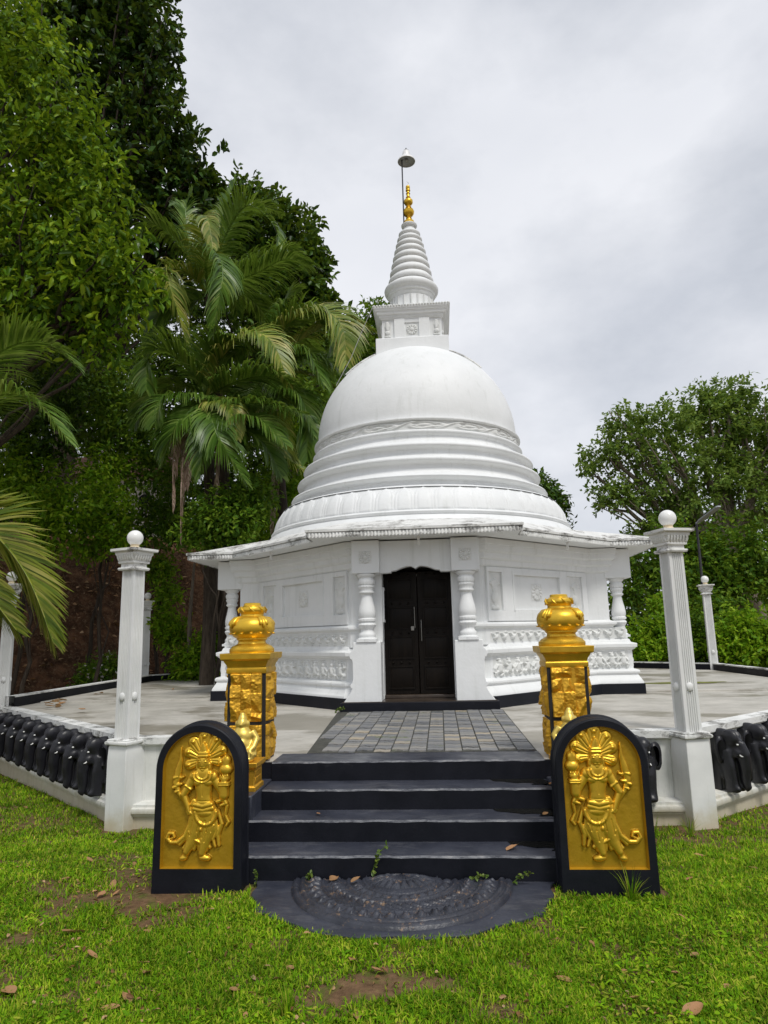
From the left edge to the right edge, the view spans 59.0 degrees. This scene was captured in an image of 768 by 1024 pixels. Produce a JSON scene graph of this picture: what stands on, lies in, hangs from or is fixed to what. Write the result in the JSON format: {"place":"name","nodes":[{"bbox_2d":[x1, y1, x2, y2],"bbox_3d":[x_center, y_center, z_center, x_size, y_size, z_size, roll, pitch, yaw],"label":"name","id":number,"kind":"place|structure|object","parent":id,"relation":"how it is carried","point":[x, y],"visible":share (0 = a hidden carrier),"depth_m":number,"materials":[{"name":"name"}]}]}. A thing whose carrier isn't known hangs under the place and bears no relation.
{"place":"outdoors","nodes":[
{"label":"outdoors","id":0,"kind":"place"},
{"bbox_2d":[0,521,266,694],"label":"hillside","id":1,"kind":"structure","parent":0,"point":[76,647],"depth_m":18.32,"materials":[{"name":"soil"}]},
{"bbox_2d":[0,346,129,694],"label":"leafy tree","id":2,"kind":"object","parent":1,"relation":"on","point":[45,443],"visible":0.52,"depth_m":16.18,"materials":[{"name":"green plant"}]},
{"bbox_2d":[0,0,171,446],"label":"leafy tree","id":3,"kind":"object","parent":1,"relation":"on","point":[45,138],"visible":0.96,"depth_m":13.13,"materials":[{"name":"green plant"}]},
{"bbox_2d":[35,450,179,538],"bbox_3d":[-11.046,1.161,27.206,4.800,7.045,3.800,-2,-10,4],"label":"leafy tree","id":4,"kind":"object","parent":1,"relation":"on","point":[85,458],"depth_m":26.15,"materials":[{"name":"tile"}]},
{"bbox_2d":[48,348,174,677],"bbox_3d":[-7.209,0.335,17.420,3.013,10.206,3.511,-9,-13,37],"label":"leafy tree","id":5,"kind":"object","parent":1,"relation":"on","point":[113,425],"visible":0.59,"depth_m":17.56,"materials":[{"name":"green plant"}]},
{"bbox_2d":[0,0,235,520],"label":"dark tree","id":6,"kind":"object","parent":1,"relation":"on","point":[119,37],"visible":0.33,"depth_m":21.83,"materials":[{"name":"green plant"}]},
{"bbox_2d":[0,253,327,540],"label":"woods","id":7,"kind":"object","parent":1,"relation":"on","point":[197,315],"depth_m":29.47,"materials":[{"name":"green plant"}]},
{"bbox_2d":[130,176,322,647],"bbox_3d":[-3.871,-2.136,16.317,5.248,13.924,5.093,-2,-10,4],"label":"coconut palm","id":8,"kind":"object","parent":1,"relation":"on","point":[207,264],"visible":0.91,"depth_m":16.33,"materials":[{"name":"green plant"}]},
{"bbox_2d":[125,321,335,684],"bbox_3d":[-3.458,0.138,14.885,5.086,9.320,3.953,-2,-10,4],"label":"coconut palm","id":9,"kind":"object","parent":1,"relation":"on","point":[207,420],"visible":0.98,"depth_m":14.18,"materials":[{"name":"green plant"}]},
{"bbox_2d":[179,159,352,506],"bbox_3d":[-4.187,-3.943,23.724,6.498,18.832,4.403,-2,-10,4],"label":"dark tree","id":10,"kind":"object","parent":1,"relation":"on","point":[293,228],"visible":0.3,"depth_m":23.55,"materials":[{"name":"green plant"}]},
{"bbox_2d":[305,294,389,403],"bbox_3d":[-0.824,-1.435,27.521,5.747,15.693,4.379,-2,-10,4],"label":"leafy tree","id":11,"kind":"object","parent":1,"relation":"on","point":[371,339],"visible":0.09,"depth_m":27.84,"materials":[{"name":"green plant"}]},
{"bbox_2d":[0,641,767,1023],"bbox_3d":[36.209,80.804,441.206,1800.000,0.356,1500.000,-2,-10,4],"label":"lawn ground","id":12,"kind":"structure","parent":0,"point":[366,985],"depth_m":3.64,"materials":[{"name":"green plant"}]},
{"bbox_2d":[1,985,16,992],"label":"fallen leaf","id":13,"kind":"object","parent":12,"relation":"on","point":[11,988],"visible":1,"depth_m":3.07,"materials":[{"name":"beige plant"}]},
{"bbox_2d":[0,572,21,712],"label":"lamp post","id":14,"kind":"object","parent":12,"relation":"on","point":[6,650],"visible":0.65,"depth_m":10.78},
{"bbox_2d":[0,304,86,658],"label":"coconut palm","id":15,"kind":"object","parent":12,"relation":"on","point":[38,584],"visible":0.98,"depth_m":8.85,"materials":[{"name":"green plant"}]},
{"bbox_2d":[0,427,115,693],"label":"leafy tree","id":16,"kind":"object","parent":12,"relation":"on","point":[55,506],"visible":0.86,"depth_m":15.26,"materials":[{"name":"green plant"}]},
{"bbox_2d":[62,929,87,932],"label":"fallen leaf","id":17,"kind":"object","parent":12,"relation":"on","point":[68,930],"visible":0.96,"depth_m":3.66,"materials":[{"name":"brown plant"}]},
{"bbox_2d":[65,647,117,686],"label":"flowering bush","id":18,"kind":"object","parent":12,"relation":"on","point":[88,672],"visible":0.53,"depth_m":16.41,"materials":[{"name":"green plant"}]},
{"bbox_2d":[87,949,97,957],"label":"fallen leaf","id":19,"kind":"object","parent":12,"relation":"on","point":[91,952],"visible":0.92,"depth_m":3.40,"materials":[{"name":"beige plant"}]},
{"bbox_2d":[55,441,151,682],"bbox_3d":[-6.863,1.643,16.254,2.022,7.199,2.815,5,-12,-31],"label":"shrub","id":20,"kind":"object","parent":12,"relation":"on","point":[117,536],"visible":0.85,"depth_m":15.98,"materials":[{"name":"green plant"}]},
{"bbox_2d":[102,1003,119,1009],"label":"fallen leaf","id":21,"kind":"object","parent":12,"relation":"on","point":[116,1006],"visible":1,"depth_m":2.89,"materials":[{"name":"brown plant"}]},
{"bbox_2d":[122,991,132,1002],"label":"fallen leaf","id":22,"kind":"object","parent":12,"relation":"on","point":[125,995],"visible":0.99,"depth_m":2.97,"materials":[{"name":"beige plant"}]},
{"bbox_2d":[104,530,157,832],"bbox_3d":[-2.616,1.787,6.959,0.340,3.236,0.340,-6,-11,25],"label":"lamp post","id":23,"kind":"object","parent":12,"relation":"on","point":[124,777],"visible":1,"depth_m":6.88,"materials":[{"name":"white concrete"}]},
{"bbox_2d":[139,494,150,547],"bbox_3d":[-6.143,2.244,17.114,0.279,5.482,0.279,7,-13,-39],"label":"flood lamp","id":24,"kind":"object","parent":12,"relation":"on","point":[143,496],"visible":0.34,"depth_m":17.49,"materials":[{"name":"metal"}]},
{"bbox_2d":[141,593,153,675],"bbox_3d":[-5.767,3.575,16.399,0.340,3.236,0.340,2,-11,-19],"label":"lamp post","id":25,"kind":"object","parent":12,"relation":"on","point":[146,637],"visible":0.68,"depth_m":16.43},
{"bbox_2d":[113,398,203,673],"bbox_3d":[-5.760,1.141,17.819,3.071,8.686,3.234,-2,-10,4],"label":"leafy tree","id":26,"kind":"object","parent":12,"relation":"on","point":[161,515],"visible":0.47,"depth_m":17.36,"materials":[{"name":"green plant"}]},
{"bbox_2d":[143,549,195,673],"bbox_3d":[-5.498,3.103,16.841,1.955,4.488,1.400,-10,-13,39],"label":"shrub","id":27,"kind":"object","parent":12,"relation":"on","point":[168,633],"visible":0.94,"depth_m":16.77,"materials":[{"name":"green plant"}]},
{"bbox_2d":[185,563,194,679],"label":"tree stem","id":28,"kind":"object","parent":12,"relation":"on","point":[189,629],"visible":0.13,"depth_m":16.45,"materials":[{"name":"brown plant"}]},
{"bbox_2d":[160,625,220,680],"bbox_3d":[-4.406,3.939,16.047,1.860,2.503,1.455,-2,-10,4],"label":"shrub","id":29,"kind":"object","parent":12,"relation":"on","point":[182,662],"visible":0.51,"depth_m":16.00,"materials":[{"name":"green plant"}]},
{"bbox_2d":[151,720,248,893],"bbox_3d":[-1.188,1.951,4.392,0.605,1.145,0.159,-2,-10,4],"label":"guardstone","id":30,"kind":"object","parent":12,"relation":"on","point":[201,830],"visible":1,"depth_m":4.35,"materials":[{"name":"gold paint"}]},
{"bbox_2d":[216,569,221,647],"bbox_3d":[-3.928,2.358,16.414,0.936,5.323,0.841,6,-13,-35],"label":"rooted trunk","id":31,"kind":"object","parent":12,"relation":"on","point":[219,603],"visible":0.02,"depth_m":16.41,"materials":[{"name":"brown plant"}]},
{"bbox_2d":[166,465,289,683],"bbox_3d":[-3.093,1.811,13.682,2.542,5.764,1.854,3,-11,-22],"label":"shrub","id":32,"kind":"object","parent":12,"relation":"on","point":[247,510],"visible":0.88,"depth_m":13.69,"materials":[{"name":"green plant"}]},
{"bbox_2d":[253,869,257,884],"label":"weed","id":33,"kind":"object","parent":12,"relation":"on","point":[255,873],"visible":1,"depth_m":4.33,"materials":[{"name":"green plant"}]},
{"bbox_2d":[240,412,322,542],"bbox_3d":[-2.414,1.152,16.962,2.179,8.209,3.156,-11,-14,42],"label":"shrub","id":34,"kind":"object","parent":12,"relation":"on","point":[292,485],"visible":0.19,"depth_m":16.90,"materials":[{"name":"green plant"}]},
{"bbox_2d":[271,983,302,1018],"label":"grass tuft","id":35,"kind":"object","parent":12,"relation":"on","point":[288,1001],"visible":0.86,"depth_m":2.85,"materials":[{"name":"green plant"}]},
{"bbox_2d":[236,357,348,482],"bbox_3d":[-2.422,0.335,18.679,3.874,10.426,2.796,6,-12,-34],"label":"shrub","id":36,"kind":"object","parent":12,"relation":"on","point":[325,394],"visible":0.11,"depth_m":19.18,"materials":[{"name":"green plant"}]},
{"bbox_2d":[212,280,377,534],"bbox_3d":[-2.312,-0.532,15.704,3.841,10.873,4.392,5,-12,-30],"label":"coconut palm","id":37,"kind":"object","parent":12,"relation":"on","point":[322,361],"visible":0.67,"depth_m":15.06,"materials":[{"name":"green plant"}]},
{"bbox_2d":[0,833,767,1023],"bbox_3d":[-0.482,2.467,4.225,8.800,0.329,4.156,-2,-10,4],"label":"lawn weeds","id":38,"kind":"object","parent":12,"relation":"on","point":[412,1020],"visible":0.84,"depth_m":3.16,"materials":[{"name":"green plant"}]},
{"bbox_2d":[0,706,767,828],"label":"retaining wall","id":39,"kind":"structure","parent":12,"relation":"on","point":[668,806],"depth_m":6.87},
{"bbox_2d":[0,712,12,723],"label":"elephant carving","id":40,"kind":"object","parent":39,"relation":"on","point":[3,716],"visible":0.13,"depth_m":10.01},
{"bbox_2d":[0,714,21,757],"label":"elephant carving","id":41,"kind":"object","parent":39,"relation":"on","point":[6,724],"visible":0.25,"depth_m":9.59},
{"bbox_2d":[5,717,32,762],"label":"elephant carving","id":42,"kind":"object","parent":39,"relation":"on","point":[13,730],"visible":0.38,"depth_m":9.22},
{"bbox_2d":[14,719,41,766],"bbox_3d":[-4.641,3.053,8.976,0.280,0.589,0.374,-4,-11,13],"label":"elephant carving","id":43,"kind":"object","parent":39,"relation":"on","point":[25,731],"visible":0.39,"depth_m":8.86},
{"bbox_2d":[25,722,53,771],"bbox_3d":[-4.318,2.981,8.621,0.280,0.589,0.374,-4,-11,13],"label":"elephant carving","id":44,"kind":"object","parent":39,"relation":"on","point":[36,734],"visible":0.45,"depth_m":8.51},
{"bbox_2d":[36,725,67,777],"bbox_3d":[-3.994,2.909,8.267,0.280,0.589,0.374,-4,-11,13],"label":"elephant carving","id":45,"kind":"object","parent":39,"relation":"on","point":[47,740],"visible":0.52,"depth_m":8.16},
{"bbox_2d":[48,728,82,783],"bbox_3d":[-3.671,2.837,7.912,0.280,0.589,0.374,-4,-11,13],"label":"elephant carving","id":46,"kind":"object","parent":39,"relation":"on","point":[61,742],"visible":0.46,"depth_m":7.81},
{"bbox_2d":[62,732,97,789],"bbox_3d":[-3.348,2.765,7.558,0.280,0.589,0.374,-4,-11,13],"label":"elephant carving","id":47,"kind":"object","parent":39,"relation":"on","point":[75,747],"visible":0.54,"depth_m":7.45},
{"bbox_2d":[77,736,109,796],"bbox_3d":[-3.025,2.693,7.204,0.280,0.589,0.374,-4,-11,13],"label":"elephant carving","id":48,"kind":"object","parent":39,"relation":"on","point":[92,768],"visible":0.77,"depth_m":7.11},
{"bbox_2d":[636,735,661,802],"bbox_3d":[2.399,2.411,6.401,0.392,0.589,0.384,6,-13,-35],"label":"elephant carving","id":49,"kind":"object","parent":39,"relation":"on","point":[653,753],"visible":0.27,"depth_m":6.31},
{"bbox_2d":[710,728,751,792],"bbox_3d":[3.400,2.446,6.707,0.374,0.589,0.280,-5,-11,17],"label":"elephant carving","id":50,"kind":"object","parent":39,"relation":"on","point":[731,762],"visible":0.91,"depth_m":6.63},
{"bbox_2d":[737,722,767,783],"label":"elephant carving","id":51,"kind":"object","parent":39,"relation":"on","point":[754,737],"visible":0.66,"depth_m":6.97},
{"bbox_2d":[761,718,767,731],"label":"elephant carving","id":52,"kind":"object","parent":39,"relation":"on","point":[765,724],"visible":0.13,"depth_m":7.46},
{"bbox_2d":[0,831,767,1023],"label":"leaf litter","id":53,"kind":"object","parent":12,"relation":"on","point":[130,995],"visible":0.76,"depth_m":3.21,"materials":[{"name":"brown plant"}]},
{"bbox_2d":[5,662,767,706],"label":"terrace kerb","id":54,"kind":"structure","parent":12,"relation":"on","point":[18,700],"depth_m":13.24,"materials":[{"name":"black paint"}]},
{"bbox_2d":[249,751,556,885],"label":"staircase","id":55,"kind":"structure","parent":12,"relation":"on","point":[433,814],"depth_m":4.76,"materials":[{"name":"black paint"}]},
{"bbox_2d":[234,712,265,791],"bbox_3d":[-1.066,1.788,5.098,0.294,0.545,0.264,-2,-10,4],"label":"seated statue","id":56,"kind":"object","parent":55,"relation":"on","point":[248,736],"visible":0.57,"depth_m":5.05,"materials":[{"name":"gold metal"}]},
{"bbox_2d":[506,844,517,849],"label":"fallen leaf","id":57,"kind":"object","parent":55,"relation":"on","point":[509,847],"visible":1,"depth_m":4.42,"materials":[{"name":"brown plant"}]},
{"bbox_2d":[491,779,550,784],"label":"rain puddle","id":58,"kind":"object","parent":55,"relation":"on","point":[540,781],"visible":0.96,"depth_m":5.13,"materials":[{"name":"black liquid"}]},
{"bbox_2d":[494,808,552,815],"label":"rain puddle","id":59,"kind":"object","parent":55,"relation":"on","point":[539,811],"visible":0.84,"depth_m":4.81,"materials":[{"name":"black liquid"}]},
{"bbox_2d":[508,841,554,850],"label":"rain puddle","id":60,"kind":"object","parent":55,"relation":"on","point":[547,844],"visible":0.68,"depth_m":4.52,"materials":[{"name":"black liquid"}]},
{"bbox_2d":[548,707,576,758],"bbox_3d":[1.355,1.696,4.915,0.294,0.545,0.264,-2,-10,4],"label":"seated statue","id":61,"kind":"object","parent":55,"relation":"on","point":[567,716],"visible":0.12,"depth_m":4.92,"materials":[{"name":"gold metal"}]},
{"bbox_2d":[251,881,554,941],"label":"apron slab","id":62,"kind":"structure","parent":12,"relation":"on","point":[274,897],"depth_m":3.80,"materials":[{"name":"grey stone"}]},
{"bbox_2d":[305,870,312,879],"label":"weed","id":63,"kind":"object","parent":62,"relation":"on","point":[309,874],"visible":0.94,"depth_m":4.32,"materials":[{"name":"green plant"}]},
{"bbox_2d":[371,840,387,876],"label":"weed","id":64,"kind":"object","parent":62,"relation":"on","point":[373,872],"visible":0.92,"depth_m":4.30,"materials":[{"name":"green plant"}]},
{"bbox_2d":[291,873,512,930],"bbox_3d":[0.084,2.273,3.931,1.388,0.108,0.715,-2,-10,4],"label":"moonstone","id":65,"kind":"object","parent":62,"relation":"on","point":[399,902],"visible":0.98,"depth_m":3.94,"materials":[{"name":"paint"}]},
{"bbox_2d":[329,875,338,879],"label":"fallen leaf","id":66,"kind":"object","parent":65,"relation":"on","point":[332,877],"visible":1,"depth_m":4.28,"materials":[{"name":"brown plant"}]},
{"bbox_2d":[469,871,488,881],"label":"weed","id":67,"kind":"object","parent":62,"relation":"on","point":[476,878],"visible":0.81,"depth_m":4.22,"materials":[{"name":"green plant"}]},
{"bbox_2d":[512,871,533,883],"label":"weed","id":68,"kind":"object","parent":62,"relation":"on","point":[520,876],"visible":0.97,"depth_m":4.20,"materials":[{"name":"green plant"}]},
{"bbox_2d":[394,935,412,951],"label":"grass tuft","id":69,"kind":"object","parent":12,"relation":"on","point":[406,945],"visible":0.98,"depth_m":3.41,"materials":[{"name":"green plant"}]},
{"bbox_2d":[526,928,546,944],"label":"grass tuft","id":70,"kind":"object","parent":12,"relation":"on","point":[532,935],"visible":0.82,"depth_m":3.45,"materials":[{"name":"green plant"}]},
{"bbox_2d":[532,467,577,529],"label":"leafy tree","id":71,"kind":"object","parent":12,"relation":"on","point":[554,492],"visible":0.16,"depth_m":24.25,"materials":[{"name":"green plant"}]},
{"bbox_2d":[556,975,571,981],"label":"fallen leaf","id":72,"kind":"object","parent":12,"relation":"on","point":[561,976],"visible":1,"depth_m":3.06,"materials":[{"name":"brown plant"}]},
{"bbox_2d":[550,714,660,897],"bbox_3d":[1.357,1.853,4.199,0.600,1.145,0.159,-2,-10,4],"label":"guardstone","id":73,"kind":"object","parent":12,"relation":"on","point":[602,810],"visible":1,"depth_m":4.16,"materials":[{"name":"gold paint"}]},
{"bbox_2d":[612,861,644,901],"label":"grass tuft","id":74,"kind":"object","parent":12,"relation":"on","point":[631,893],"visible":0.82,"depth_m":3.99,"materials":[{"name":"green plant"}]},
{"bbox_2d":[655,813,659,837],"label":"grass tuft","id":75,"kind":"object","parent":12,"relation":"on","point":[655,829],"visible":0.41,"depth_m":5.92,"materials":[{"name":"green plant"}]},
{"bbox_2d":[625,586,697,661],"bbox_3d":[7.218,3.670,18.266,2.538,3.461,2.286,-2,-10,4],"label":"bush","id":76,"kind":"object","parent":12,"relation":"on","point":[650,635],"visible":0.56,"depth_m":17.95,"materials":[{"name":"green plant"}]},
{"bbox_2d":[573,372,767,624],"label":"spreading tree","id":77,"kind":"object","parent":12,"relation":"on","point":[740,426],"visible":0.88,"depth_m":23.86,"materials":[{"name":"green plant"}]},
{"bbox_2d":[643,510,718,829],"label":"pillar","id":78,"kind":"structure","parent":12,"relation":"on","point":[693,777],"depth_m":6.44,"materials":[{"name":"white concrete"}]},
{"bbox_2d":[607,558,767,659],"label":"woods","id":79,"kind":"object","parent":12,"relation":"on","point":[637,611],"visible":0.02,"depth_m":32.49,"materials":[{"name":"green plant"}]},
{"bbox_2d":[608,506,767,656],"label":"leafy tree","id":80,"kind":"object","parent":12,"relation":"on","point":[741,571],"visible":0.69,"depth_m":21.21,"materials":[{"name":"green plant"}]},
{"bbox_2d":[675,815,701,836],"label":"grass tuft","id":81,"kind":"object","parent":12,"relation":"on","point":[687,831],"visible":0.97,"depth_m":5.96,"materials":[{"name":"green plant"}]},
{"bbox_2d":[681,1001,702,1016],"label":"fallen leaf","id":82,"kind":"object","parent":12,"relation":"on","point":[694,1006],"visible":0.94,"depth_m":2.83,"materials":[{"name":"beige plant"}]},
{"bbox_2d":[696,576,717,669],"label":"pillar","id":83,"kind":"structure","parent":12,"relation":"on","point":[705,589],"depth_m":15.40,"materials":[{"name":"white paint"}]},
{"bbox_2d":[695,506,720,661],"bbox_3d":[8.485,2.327,17.303,0.150,4.883,0.999,1,-11,-12],"label":"street lamp","id":84,"kind":"object","parent":12,"relation":"on","point":[708,514],"visible":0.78,"depth_m":17.87,"materials":[{"name":"metal"}]},
{"bbox_2d":[688,586,746,662],"bbox_3d":[8.793,3.710,18.567,2.838,3.417,1.888,5,-12,-30],"label":"bush","id":85,"kind":"object","parent":12,"relation":"on","point":[697,621],"visible":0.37,"depth_m":18.61,"materials":[{"name":"green plant"}]},
{"bbox_2d":[695,599,767,667],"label":"bush","id":86,"kind":"object","parent":12,"relation":"on","point":[741,640],"visible":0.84,"depth_m":17.17,"materials":[{"name":"green plant"}]},
{"bbox_2d":[0,0,767,628],"label":"sky","id":87,"kind":"structure","parent":0,"point":[587,180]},
{"bbox_2d":[19,691,767,761],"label":"terrace floor","id":88,"kind":"structure","parent":0,"point":[300,729],"depth_m":8.48,"materials":[{"name":"concrete"}]},
{"bbox_2d":[220,603,281,760],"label":"gate pillar","id":89,"kind":"structure","parent":88,"relation":"on","point":[250,658],"depth_m":5.53,"materials":[{"name":"gold metal"}]},
{"bbox_2d":[40,668,767,702],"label":"raised floor","id":90,"kind":"structure","parent":88,"relation":"on","point":[165,691],"depth_m":12.17,"materials":[{"name":"concrete"}]},
{"bbox_2d":[646,681,725,683],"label":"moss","id":91,"kind":"object","parent":90,"relation":"on","point":[670,682],"visible":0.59,"depth_m":11.73,"materials":[{"name":"plant"}]},
{"bbox_2d":[186,149,653,711],"bbox_3d":[0.578,-2.085,12.659,7.548,10.573,6.788,-2,-10,4],"label":"stupa","id":92,"kind":"object","parent":88,"relation":"on","point":[362,595],"visible":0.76,"depth_m":10.13,"materials":[{"name":"white paint"}]},
{"bbox_2d":[382,587,385,622],"bbox_3d":[0.000,1.299,9.471,0.024,0.480,0.240,-2,-10,4],"label":"side window","id":93,"kind":"structure","parent":92,"relation":"in","point":[383,589],"depth_m":9.37,"materials":[{"name":"white paint"}]},
{"bbox_2d":[383,572,419,693],"bbox_3d":[0.241,1.678,9.475,0.470,1.676,0.100,-2,-10,4],"label":"door","id":94,"kind":"structure","parent":92,"relation":"in","point":[402,674],"depth_m":9.45,"materials":[{"name":"brown wood"}]},
{"bbox_2d":[417,571,454,693],"bbox_3d":[0.717,1.660,9.439,0.470,1.676,0.100,-2,-10,4],"label":"door","id":95,"kind":"structure","parent":92,"relation":"in","point":[436,656],"depth_m":9.42,"materials":[{"name":"brown wood"}]},
{"bbox_2d":[307,709,536,753],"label":"paved path","id":96,"kind":"structure","parent":88,"relation":"on","point":[343,729],"depth_m":6.73,"materials":[{"name":"grey stone"}]},
{"bbox_2d":[532,594,593,753],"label":"gate pillar","id":97,"kind":"structure","parent":88,"relation":"on","point":[562,651],"depth_m":5.33,"materials":[{"name":"gold metal"}]}
]}

